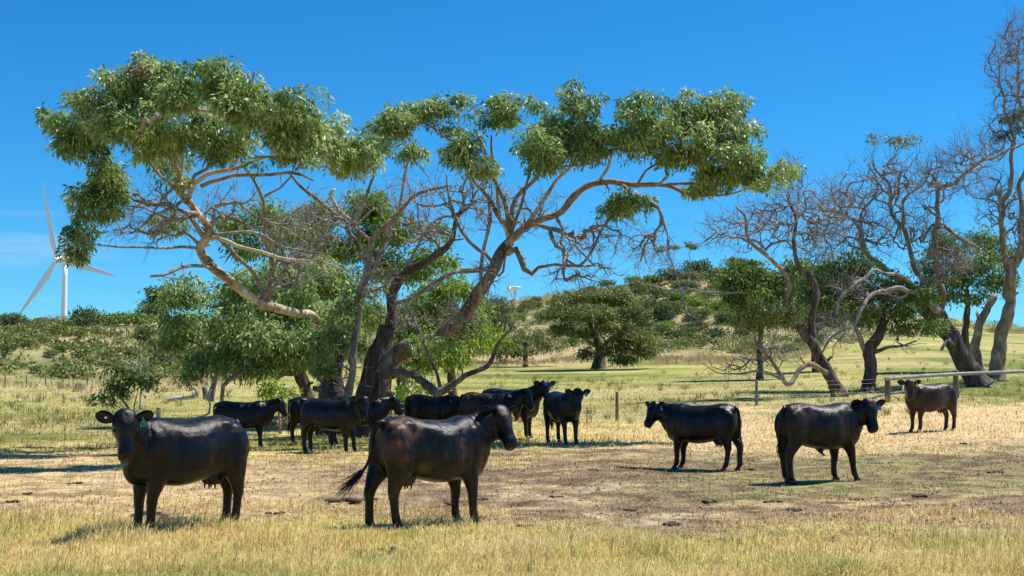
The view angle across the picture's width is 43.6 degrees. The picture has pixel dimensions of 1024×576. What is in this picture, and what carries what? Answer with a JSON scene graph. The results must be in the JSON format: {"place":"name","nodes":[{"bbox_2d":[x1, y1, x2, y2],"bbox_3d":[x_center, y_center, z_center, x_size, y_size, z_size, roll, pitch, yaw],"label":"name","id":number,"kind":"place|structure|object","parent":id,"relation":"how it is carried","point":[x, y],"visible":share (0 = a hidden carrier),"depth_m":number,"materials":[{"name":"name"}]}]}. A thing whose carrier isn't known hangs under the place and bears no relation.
{"place":"outdoors","nodes":[
{"label":"outdoors","id":0,"kind":"place"},
{"bbox_2d":[0,271,1023,575],"bbox_3d":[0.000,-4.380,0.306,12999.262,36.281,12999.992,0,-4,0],"label":"ground","id":1,"kind":"structure","parent":0,"point":[900,357],"depth_m":28.24,"materials":[{"name":"beige soil"}]},
{"bbox_2d":[0,343,16,352],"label":"hill shrub","id":2,"kind":"object","parent":1,"relation":"on","point":[5,347],"visible":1,"depth_m":76.79,"materials":[{"name":"green plant"}]},
{"bbox_2d":[0,312,26,325],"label":"hill shrub","id":3,"kind":"object","parent":1,"relation":"on","point":[8,319],"visible":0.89,"depth_m":147.82,"materials":[{"name":"green plant"}]},
{"bbox_2d":[7,361,28,368],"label":"hill shrub","id":4,"kind":"object","parent":1,"relation":"on","point":[20,365],"visible":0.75,"depth_m":72.83,"materials":[{"name":"green plant"}]},
{"bbox_2d":[11,323,32,332],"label":"hill shrub","id":5,"kind":"object","parent":1,"relation":"on","point":[19,327],"visible":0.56,"depth_m":94.78,"materials":[{"name":"green plant"}]},
{"bbox_2d":[18,338,36,347],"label":"hill shrub","id":6,"kind":"object","parent":1,"relation":"on","point":[31,344],"visible":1,"depth_m":78.87,"materials":[{"name":"green plant"}]},
{"bbox_2d":[22,327,49,334],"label":"hill shrub","id":7,"kind":"object","parent":1,"relation":"on","point":[30,330],"visible":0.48,"depth_m":92.97,"materials":[{"name":"green plant"}]},
{"bbox_2d":[28,365,43,372],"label":"hill shrub","id":8,"kind":"object","parent":1,"relation":"on","point":[37,368],"visible":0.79,"depth_m":71.80,"materials":[{"name":"green plant"}]},
{"bbox_2d":[43,349,57,357],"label":"hill shrub","id":9,"kind":"object","parent":1,"relation":"on","point":[48,353],"visible":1,"depth_m":77.84,"materials":[{"name":"green plant"}]},
{"bbox_2d":[48,323,72,334],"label":"hill shrub","id":10,"kind":"object","parent":1,"relation":"on","point":[59,327],"visible":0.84,"depth_m":94.89,"materials":[{"name":"green plant"}]},
{"bbox_2d":[52,343,70,350],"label":"hill shrub","id":11,"kind":"object","parent":1,"relation":"on","point":[54,347],"visible":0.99,"depth_m":79.73,"materials":[{"name":"green plant"}]},
{"bbox_2d":[18,185,115,319],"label":"wind turbine","id":12,"kind":"object","parent":1,"relation":"on","point":[44,279],"visible":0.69,"depth_m":549.11,"materials":[{"name":"white paint"}]},
{"bbox_2d":[59,319,80,327],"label":"hill shrub","id":13,"kind":"object","parent":1,"relation":"on","point":[72,323],"visible":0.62,"depth_m":106.91,"materials":[{"name":"green plant"}]},
{"bbox_2d":[71,329,88,338],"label":"hill shrub","id":14,"kind":"object","parent":1,"relation":"on","point":[80,333],"visible":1,"depth_m":93.91,"materials":[{"name":"green plant"}]},
{"bbox_2d":[68,304,99,320],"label":"hill shrub","id":15,"kind":"object","parent":1,"relation":"on","point":[84,310],"visible":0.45,"depth_m":145.39,"materials":[{"name":"green plant"}]},
{"bbox_2d":[69,311,108,327],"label":"hill shrub","id":16,"kind":"object","parent":1,"relation":"on","point":[83,319],"visible":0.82,"depth_m":107.68,"materials":[{"name":"green plant"}]},
{"bbox_2d":[89,309,122,325],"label":"hill shrub","id":17,"kind":"object","parent":1,"relation":"on","point":[108,317],"visible":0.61,"depth_m":110.65,"materials":[{"name":"green plant"}]},
{"bbox_2d":[86,362,162,411],"bbox_3d":[-9.981,2.987,32.951,2.023,2.247,1.163,0,-4,0],"label":"young tree","id":18,"kind":"object","parent":1,"relation":"on","point":[123,374],"visible":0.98,"depth_m":32.83,"materials":[{"name":"green plant"}]},
{"bbox_2d":[113,309,149,325],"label":"hill shrub","id":19,"kind":"object","parent":1,"relation":"on","point":[135,316],"visible":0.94,"depth_m":111.93,"materials":[{"name":"green plant"}]},
{"bbox_2d":[115,355,149,410],"bbox_3d":[-10.361,2.579,34.905,0.978,1.527,0.050,0,-4,0],"label":"dead sapling","id":20,"kind":"object","parent":1,"relation":"on","point":[139,367],"visible":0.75,"depth_m":34.92,"materials":[{"name":"brown wood"}]},
{"bbox_2d":[133,324,164,337],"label":"hill shrub","id":21,"kind":"object","parent":1,"relation":"on","point":[144,332],"visible":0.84,"depth_m":97.34,"materials":[{"name":"green plant"}]},
{"bbox_2d":[134,303,169,316],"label":"hill shrub","id":22,"kind":"object","parent":1,"relation":"on","point":[146,308],"visible":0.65,"depth_m":120.45,"materials":[{"name":"green plant"}]},
{"bbox_2d":[136,284,176,315],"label":"crest tree","id":23,"kind":"object","parent":1,"relation":"on","point":[151,299],"visible":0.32,"depth_m":127.72,"materials":[{"name":"green plant"}]},
{"bbox_2d":[150,353,173,363],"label":"hill shrub","id":24,"kind":"object","parent":1,"relation":"on","point":[163,359],"visible":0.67,"depth_m":82.64,"materials":[{"name":"green plant"}]},
{"bbox_2d":[95,408,248,531],"bbox_3d":[-3.906,2.077,14.632,0.737,1.432,2.038,-3,-5,38],"label":"cow","id":25,"kind":"object","parent":1,"relation":"on","point":[155,455],"visible":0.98,"depth_m":14.44},
{"bbox_2d":[167,387,197,401],"bbox_3d":[-12.824,4.141,49.832,1.201,0.597,0.193,0,-4,0],"label":"fallen log","id":26,"kind":"object","parent":1,"relation":"on","point":[175,398],"visible":0.98,"depth_m":49.77,"materials":[{"name":"grey wood"}]},
{"bbox_2d":[202,386,207,399],"bbox_3d":[-11.442,3.919,47.844,0.318,0.508,0.238,0,-4,0],"label":"tree stump","id":27,"kind":"object","parent":1,"relation":"on","point":[205,393],"visible":0.79,"depth_m":47.75,"materials":[{"name":"grey wood"}]},
{"bbox_2d":[206,373,218,401],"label":"dead tree","id":28,"kind":"object","parent":1,"relation":"on","point":[213,388],"visible":0.59,"depth_m":46.78,"materials":[{"name":"grey wood"}]},
{"bbox_2d":[213,397,287,448],"bbox_3d":[-6.732,3.464,32.867,1.924,1.316,0.688,1,-4,-8],"label":"cow","id":29,"kind":"object","parent":1,"relation":"on","point":[258,416],"visible":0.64,"depth_m":32.66},
{"bbox_2d":[146,244,401,423],"bbox_3d":[-7.557,1.479,41.666,8.455,6.328,5.563,1,-4,-17],"label":"bushy tree","id":30,"kind":"object","parent":1,"relation":"on","point":[251,330],"visible":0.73,"depth_m":41.23,"materials":[{"name":"green plant"}]},
{"bbox_2d":[253,372,303,433],"bbox_3d":[-6.929,3.397,38.101,1.563,1.885,1.357,0,-4,0],"label":"bush","id":31,"kind":"object","parent":1,"relation":"on","point":[270,390],"visible":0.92,"depth_m":38.10,"materials":[{"name":"green plant"}]},
{"bbox_2d":[287,396,355,444],"bbox_3d":[-5.019,3.543,34.384,2.072,1.298,0.724,1,-4,-12],"label":"cow","id":32,"kind":"object","parent":1,"relation":"on","point":[295,406],"visible":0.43,"depth_m":34.01},
{"bbox_2d":[203,185,463,414],"bbox_3d":[-6.621,0.407,47.739,9.710,8.792,3.593,1,-4,-15],"label":"bushy tree","id":33,"kind":"object","parent":1,"relation":"on","point":[374,217],"visible":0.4,"depth_m":47.58,"materials":[{"name":"green plant"}]},
{"bbox_2d":[300,396,376,452],"bbox_3d":[-4.188,3.286,30.772,2.012,1.385,0.734,-2,-4,22],"label":"cow","id":34,"kind":"object","parent":1,"relation":"on","point":[343,416],"visible":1,"depth_m":30.53},
{"bbox_2d":[324,497,361,503],"bbox_3d":[-2.381,3.037,18.305,0.557,0.088,0.334,-1,-4,17],"label":"dung pat","id":35,"kind":"object","parent":1,"relation":"on","point":[347,499],"visible":0.84,"depth_m":18.22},
{"bbox_2d":[325,395,402,446],"bbox_3d":[-3.863,3.456,33.391,2.028,1.336,0.723,1,-4,-14],"label":"cow","id":36,"kind":"object","parent":1,"relation":"on","point":[381,407],"visible":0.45,"depth_m":33.28},
{"bbox_2d":[32,50,802,436],"bbox_3d":[-2.843,-0.706,33.746,17.949,10.363,11.927,2,-5,-32],"label":"gum tree","id":37,"kind":"object","parent":1,"relation":"on","point":[150,98],"visible":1,"depth_m":33.87,"materials":[{"name":"green plant"}]},
{"bbox_2d":[188,389,211,418],"bbox_3d":[-8.019,2.982,32.871,0.606,0.770,0.052,0,-4,0],"label":"hanging branch","id":38,"kind":"object","parent":37,"relation":"attached to","point":[208,413],"visible":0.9,"depth_m":32.84,"materials":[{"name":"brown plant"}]},
{"bbox_2d":[391,364,451,402],"bbox_3d":[-3.178,3.387,40.027,2.439,2.094,1.753,-2,-5,29],"label":"bush","id":39,"kind":"object","parent":1,"relation":"on","point":[401,387],"visible":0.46,"depth_m":40.06,"materials":[{"name":"green plant"}]},
{"bbox_2d":[326,405,517,529],"bbox_3d":[-1.004,2.126,15.238,2.578,1.451,0.776,3,-5,-37],"label":"cow","id":40,"kind":"object","parent":1,"relation":"on","point":[407,451],"visible":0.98,"depth_m":14.99},
{"bbox_2d":[404,394,461,419],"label":"cow","id":41,"kind":"object","parent":1,"relation":"on","point":[423,407],"visible":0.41,"depth_m":34.10},
{"bbox_2d":[392,263,518,395],"bbox_3d":[-2.074,1.885,44.678,4.466,5.578,3.856,2,-4,-22],"label":"bushy tree","id":42,"kind":"object","parent":1,"relation":"on","point":[484,338],"visible":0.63,"depth_m":44.47,"materials":[{"name":"green plant"}]},
{"bbox_2d":[459,388,533,421],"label":"cow","id":43,"kind":"object","parent":1,"relation":"on","point":[471,402],"visible":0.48,"depth_m":33.12},
{"bbox_2d":[473,292,522,358],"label":"grey bush tree","id":44,"kind":"object","parent":1,"relation":"on","point":[503,307],"visible":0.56,"depth_m":111.59,"materials":[{"name":"green plant"}]},
{"bbox_2d":[0,343,1023,473],"bbox_3d":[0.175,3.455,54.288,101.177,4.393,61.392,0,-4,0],"label":"grass","id":45,"kind":"structure","parent":1,"relation":"on","point":[660,438],"depth_m":35.25,"materials":[{"name":"beige plant"}]},
{"bbox_2d":[0,266,1023,378],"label":"hillside scrub","id":46,"kind":"object","parent":1,"relation":"on","point":[79,346],"visible":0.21,"depth_m":91.29,"materials":[{"name":"green plant"}]},
{"bbox_2d":[0,328,1023,395],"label":"dry weeds","id":47,"kind":"object","parent":1,"relation":"on","point":[499,361],"visible":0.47,"depth_m":101.10,"materials":[{"name":"yellow plant"}]},
{"bbox_2d":[505,285,520,301],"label":"wind turbine","id":48,"kind":"object","parent":1,"relation":"on","point":[513,288],"visible":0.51,"depth_m":961.78,"materials":[{"name":"white paint"}]},
{"bbox_2d":[482,380,555,437],"bbox_3d":[0.141,3.317,34.982,2.128,1.614,0.771,-1,-4,18],"label":"cow","id":49,"kind":"object","parent":1,"relation":"on","point":[541,389],"visible":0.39,"depth_m":34.66},
{"bbox_2d":[516,302,538,310],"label":"hill shrub","id":50,"kind":"object","parent":1,"relation":"on","point":[523,305],"visible":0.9,"depth_m":220.68,"materials":[{"name":"green plant"}]},
{"bbox_2d":[489,325,567,366],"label":"grey bush tree","id":51,"kind":"object","parent":1,"relation":"on","point":[520,351],"visible":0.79,"depth_m":105.51,"materials":[{"name":"green plant"}]},
{"bbox_2d":[530,311,545,320],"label":"hill shrub","id":52,"kind":"object","parent":1,"relation":"on","point":[538,318],"visible":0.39,"depth_m":183.84,"materials":[{"name":"green plant"}]},
{"bbox_2d":[543,388,590,444],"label":"cow","id":53,"kind":"object","parent":1,"relation":"on","point":[562,409],"visible":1,"depth_m":31.90},
{"bbox_2d":[534,282,665,368],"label":"round gum","id":54,"kind":"object","parent":1,"relation":"on","point":[617,343],"visible":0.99,"depth_m":97.25,"materials":[{"name":"green plant"}]},
{"bbox_2d":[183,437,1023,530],"bbox_3d":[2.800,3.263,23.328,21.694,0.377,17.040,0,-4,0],"label":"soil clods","id":55,"kind":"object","parent":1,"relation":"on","point":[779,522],"visible":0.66,"depth_m":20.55,"materials":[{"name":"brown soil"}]},
{"bbox_2d":[597,279,616,287],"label":"hill shrub","id":56,"kind":"object","parent":1,"relation":"on","point":[613,282],"visible":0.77,"depth_m":264.85,"materials":[{"name":"green plant"}]},
{"bbox_2d":[615,392,618,420],"bbox_3d":[3.564,4.164,43.411,0.126,1.300,0.126,0,-4,0],"label":"fence post","id":57,"kind":"object","parent":1,"relation":"on","point":[617,406],"visible":0.9,"depth_m":43.38,"materials":[{"name":"grey wood"}]},
{"bbox_2d":[623,274,640,283],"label":"hill shrub","id":58,"kind":"object","parent":1,"relation":"on","point":[628,278],"visible":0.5,"depth_m":267.23,"materials":[{"name":"green plant"}]},
{"bbox_2d":[630,285,644,294],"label":"hill shrub","id":59,"kind":"object","parent":1,"relation":"on","point":[639,289],"visible":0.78,"depth_m":225.00,"materials":[{"name":"green plant"}]},
{"bbox_2d":[627,278,653,291],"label":"hill shrub","id":60,"kind":"object","parent":1,"relation":"on","point":[638,282],"visible":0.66,"depth_m":227.76,"materials":[{"name":"green plant"}]},
{"bbox_2d":[635,294,657,307],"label":"hill shrub","id":61,"kind":"object","parent":1,"relation":"on","point":[650,298],"visible":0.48,"depth_m":175.81,"materials":[{"name":"green plant"}]},
{"bbox_2d":[641,273,665,284],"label":"hill shrub","id":62,"kind":"object","parent":1,"relation":"on","point":[649,279],"visible":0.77,"depth_m":244.75,"materials":[{"name":"green plant"}]},
{"bbox_2d":[641,285,666,296],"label":"hill shrub","id":63,"kind":"object","parent":1,"relation":"on","point":[654,291],"visible":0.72,"depth_m":214.49,"materials":[{"name":"green plant"}]},
{"bbox_2d":[647,304,676,318],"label":"hill shrub","id":64,"kind":"object","parent":1,"relation":"on","point":[657,308],"visible":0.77,"depth_m":164.35,"materials":[{"name":"green plant"}]},
{"bbox_2d":[655,314,670,321],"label":"hill shrub","id":65,"kind":"object","parent":1,"relation":"on","point":[661,317],"visible":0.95,"depth_m":162.77,"materials":[{"name":"green plant"}]},
{"bbox_2d":[651,321,678,334],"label":"hill shrub","id":66,"kind":"object","parent":1,"relation":"on","point":[668,326],"visible":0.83,"depth_m":151.57,"materials":[{"name":"green plant"}]},
{"bbox_2d":[655,300,678,312],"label":"hill shrub","id":67,"kind":"object","parent":1,"relation":"on","point":[661,303],"visible":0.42,"depth_m":167.61,"materials":[{"name":"green plant"}]},
{"bbox_2d":[652,267,682,282],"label":"hill shrub","id":68,"kind":"object","parent":1,"relation":"on","point":[665,274],"visible":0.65,"depth_m":243.28,"materials":[{"name":"green plant"}]},
{"bbox_2d":[662,521,681,525],"bbox_3d":[1.934,2.848,15.438,0.223,0.063,0.216,2,-5,-30],"label":"dung pat","id":69,"kind":"object","parent":1,"relation":"on","point":[671,523],"visible":0.84,"depth_m":15.41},
{"bbox_2d":[652,241,699,311],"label":"sparse tree","id":70,"kind":"object","parent":1,"relation":"on","point":[694,247],"visible":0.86,"depth_m":165.48,"materials":[{"name":"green plant"}]},
{"bbox_2d":[669,305,685,313],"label":"hill shrub","id":71,"kind":"object","parent":1,"relation":"on","point":[679,308],"visible":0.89,"depth_m":164.68,"materials":[{"name":"green plant"}]},
{"bbox_2d":[670,328,686,338],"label":"hill shrub","id":72,"kind":"object","parent":1,"relation":"on","point":[676,333],"visible":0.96,"depth_m":147.83,"materials":[{"name":"green plant"}]},
{"bbox_2d":[666,291,690,302],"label":"hill shrub","id":73,"kind":"object","parent":1,"relation":"on","point":[678,294],"visible":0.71,"depth_m":180.80,"materials":[{"name":"green plant"}]},
{"bbox_2d":[671,338,691,346],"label":"hill shrub","id":74,"kind":"object","parent":1,"relation":"on","point":[687,342],"visible":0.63,"depth_m":122.74,"materials":[{"name":"green plant"}]},
{"bbox_2d":[671,278,702,288],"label":"hill shrub","id":75,"kind":"object","parent":1,"relation":"on","point":[682,281],"visible":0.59,"depth_m":213.76,"materials":[{"name":"green plant"}]},
{"bbox_2d":[677,326,697,333],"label":"hill shrub","id":76,"kind":"object","parent":1,"relation":"on","point":[687,329],"visible":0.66,"depth_m":150.50,"materials":[{"name":"green plant"}]},
{"bbox_2d":[678,271,702,279],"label":"hill shrub","id":77,"kind":"object","parent":1,"relation":"on","point":[692,276],"visible":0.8,"depth_m":225.74,"materials":[{"name":"green plant"}]},
{"bbox_2d":[681,310,705,322],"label":"hill shrub","id":78,"kind":"object","parent":1,"relation":"on","point":[698,316],"visible":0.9,"depth_m":157.68,"materials":[{"name":"green plant"}]},
{"bbox_2d":[644,401,743,470],"bbox_3d":[3.507,2.851,24.766,2.098,1.319,0.713,-3,-5,32],"label":"cow","id":79,"kind":"object","parent":1,"relation":"on","point":[685,424],"visible":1,"depth_m":24.42},
{"bbox_2d":[681,258,713,278],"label":"hill shrub","id":80,"kind":"object","parent":1,"relation":"on","point":[698,266],"visible":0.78,"depth_m":238.92,"materials":[{"name":"green plant"}]},
{"bbox_2d":[685,295,709,308],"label":"hill shrub","id":81,"kind":"object","parent":1,"relation":"on","point":[695,301],"visible":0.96,"depth_m":167.82,"materials":[{"name":"green plant"}]},
{"bbox_2d":[689,338,708,345],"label":"hill shrub","id":82,"kind":"object","parent":1,"relation":"on","point":[696,341],"visible":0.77,"depth_m":128.92,"materials":[{"name":"green plant"}]},
{"bbox_2d":[692,306,713,314],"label":"hill shrub","id":83,"kind":"object","parent":1,"relation":"on","point":[705,310],"visible":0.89,"depth_m":160.41,"materials":[{"name":"green plant"}]},
{"bbox_2d":[695,287,715,299],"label":"hill shrub","id":84,"kind":"object","parent":1,"relation":"on","point":[708,289],"visible":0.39,"depth_m":186.11,"materials":[{"name":"green plant"}]},
{"bbox_2d":[702,266,726,280],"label":"hill shrub","id":85,"kind":"object","parent":1,"relation":"on","point":[714,272],"visible":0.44,"depth_m":223.08,"materials":[{"name":"green plant"}]},
{"bbox_2d":[709,298,727,310],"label":"hill shrub","id":86,"kind":"object","parent":1,"relation":"on","point":[716,303],"visible":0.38,"depth_m":166.57,"materials":[{"name":"green plant"}]},
{"bbox_2d":[703,325,734,338],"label":"hill shrub","id":87,"kind":"object","parent":1,"relation":"on","point":[713,334],"visible":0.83,"depth_m":146.61,"materials":[{"name":"green plant"}]},
{"bbox_2d":[713,310,729,321],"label":"hill shrub","id":88,"kind":"object","parent":1,"relation":"on","point":[721,314],"visible":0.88,"depth_m":155.97,"materials":[{"name":"green plant"}]},
{"bbox_2d":[718,256,744,266],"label":"hill shrub","id":89,"kind":"object","parent":1,"relation":"on","point":[731,258],"visible":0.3,"depth_m":249.51,"materials":[{"name":"green plant"}]},
{"bbox_2d":[730,328,758,337],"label":"hill shrub","id":90,"kind":"object","parent":1,"relation":"on","point":[739,333],"visible":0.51,"depth_m":145.42,"materials":[{"name":"green plant"}]},
{"bbox_2d":[755,380,757,405],"bbox_3d":[9.523,4.234,49.822,0.124,1.300,0.126,0,-4,0],"label":"fence post","id":91,"kind":"object","parent":1,"relation":"on","point":[756,392],"visible":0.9,"depth_m":49.79,"materials":[{"name":"grey wood"}]},
{"bbox_2d":[0,379,887,447],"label":"wire fence","id":92,"kind":"object","parent":91,"relation":"attached to","point":[404,414],"visible":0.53,"depth_m":35.56,"materials":[{"name":"grey metal"}]},
{"bbox_2d":[647,159,869,396],"bbox_3d":[10.729,-0.551,55.142,10.161,10.927,4.751,1,-4,-19],"label":"half dead tree","id":93,"kind":"object","parent":1,"relation":"on","point":[784,310],"visible":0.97,"depth_m":55.48,"materials":[{"name":"brown plant"}]},
{"bbox_2d":[713,253,817,378],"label":"green tree","id":94,"kind":"object","parent":1,"relation":"on","point":[728,276],"visible":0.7,"depth_m":75.75,"materials":[{"name":"green plant"}]},
{"bbox_2d":[774,398,884,483],"bbox_3d":[5.418,2.592,21.854,2.024,1.420,0.778,2,-4,-24],"label":"bull","id":95,"kind":"object","parent":1,"relation":"on","point":[833,428],"visible":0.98,"depth_m":21.56,"materials":[{"name":"black fur"}]},
{"bbox_2d":[792,249,872,371],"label":"green tree","id":96,"kind":"object","parent":1,"relation":"on","point":[822,264],"visible":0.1,"depth_m":83.88,"materials":[{"name":"green plant"}]},
{"bbox_2d":[791,243,951,391],"bbox_3d":[16.828,1.275,59.979,6.992,7.374,5.670,0,-4,0],"label":"green tree","id":97,"kind":"object","parent":1,"relation":"on","point":[902,310],"visible":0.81,"depth_m":59.93,"materials":[{"name":"green plant"}]},
{"bbox_2d":[871,373,903,398],"bbox_3d":[16.219,4.092,53.541,1.172,1.120,4.757,-3,-5,32],"label":"fallen branch","id":98,"kind":"object","parent":1,"relation":"on","point":[892,393],"visible":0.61,"depth_m":51.80,"materials":[{"name":"grey wood"}]},
{"bbox_2d":[885,381,890,401],"bbox_3d":[14.918,4.184,50.828,0.228,1.300,0.232,0,-4,0],"label":"fence post","id":99,"kind":"object","parent":1,"relation":"on","point":[887,391],"visible":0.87,"depth_m":50.75,"materials":[{"name":"grey wood"}]},
{"bbox_2d":[884,370,1023,380],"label":"wooden rail","id":100,"kind":"object","parent":99,"relation":"on","point":[950,374],"visible":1,"depth_m":53.29,"materials":[{"name":"grey wood"}]},
{"bbox_2d":[769,113,1023,387],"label":"dead leaning tree","id":101,"kind":"object","parent":1,"relation":"on","point":[963,359],"visible":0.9,"depth_m":62.23,"materials":[{"name":"brown plant"}]},
{"bbox_2d":[897,379,957,432],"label":"cow","id":102,"kind":"object","parent":1,"relation":"on","point":[921,399],"visible":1,"depth_m":33.55},
{"bbox_2d":[953,370,958,396],"bbox_3d":[18.675,4.186,53.836,0.238,1.450,0.243,0,-4,0],"label":"fence post","id":103,"kind":"object","parent":1,"relation":"on","point":[956,383],"visible":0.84,"depth_m":53.76,"materials":[{"name":"grey wood"}]},
{"bbox_2d":[904,221,1022,352],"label":"green tree","id":104,"kind":"object","parent":1,"relation":"on","point":[986,258],"visible":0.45,"depth_m":79.23,"materials":[{"name":"green plant"}]},
{"bbox_2d":[962,0,1023,381],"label":"tall bare tree","id":105,"kind":"object","parent":1,"relation":"on","point":[1011,265],"visible":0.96,"depth_m":67.89,"materials":[{"name":"beige plant"}]},
{"bbox_2d":[0,440,1023,575],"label":"grass","id":106,"kind":"structure","parent":0,"point":[979,564],"depth_m":13.35,"materials":[{"name":"beige plant"}]},
{"bbox_2d":[0,0,1023,326],"label":"sky","id":107,"kind":"structure","parent":0,"point":[823,75],"materials":[{"name":"blue"}]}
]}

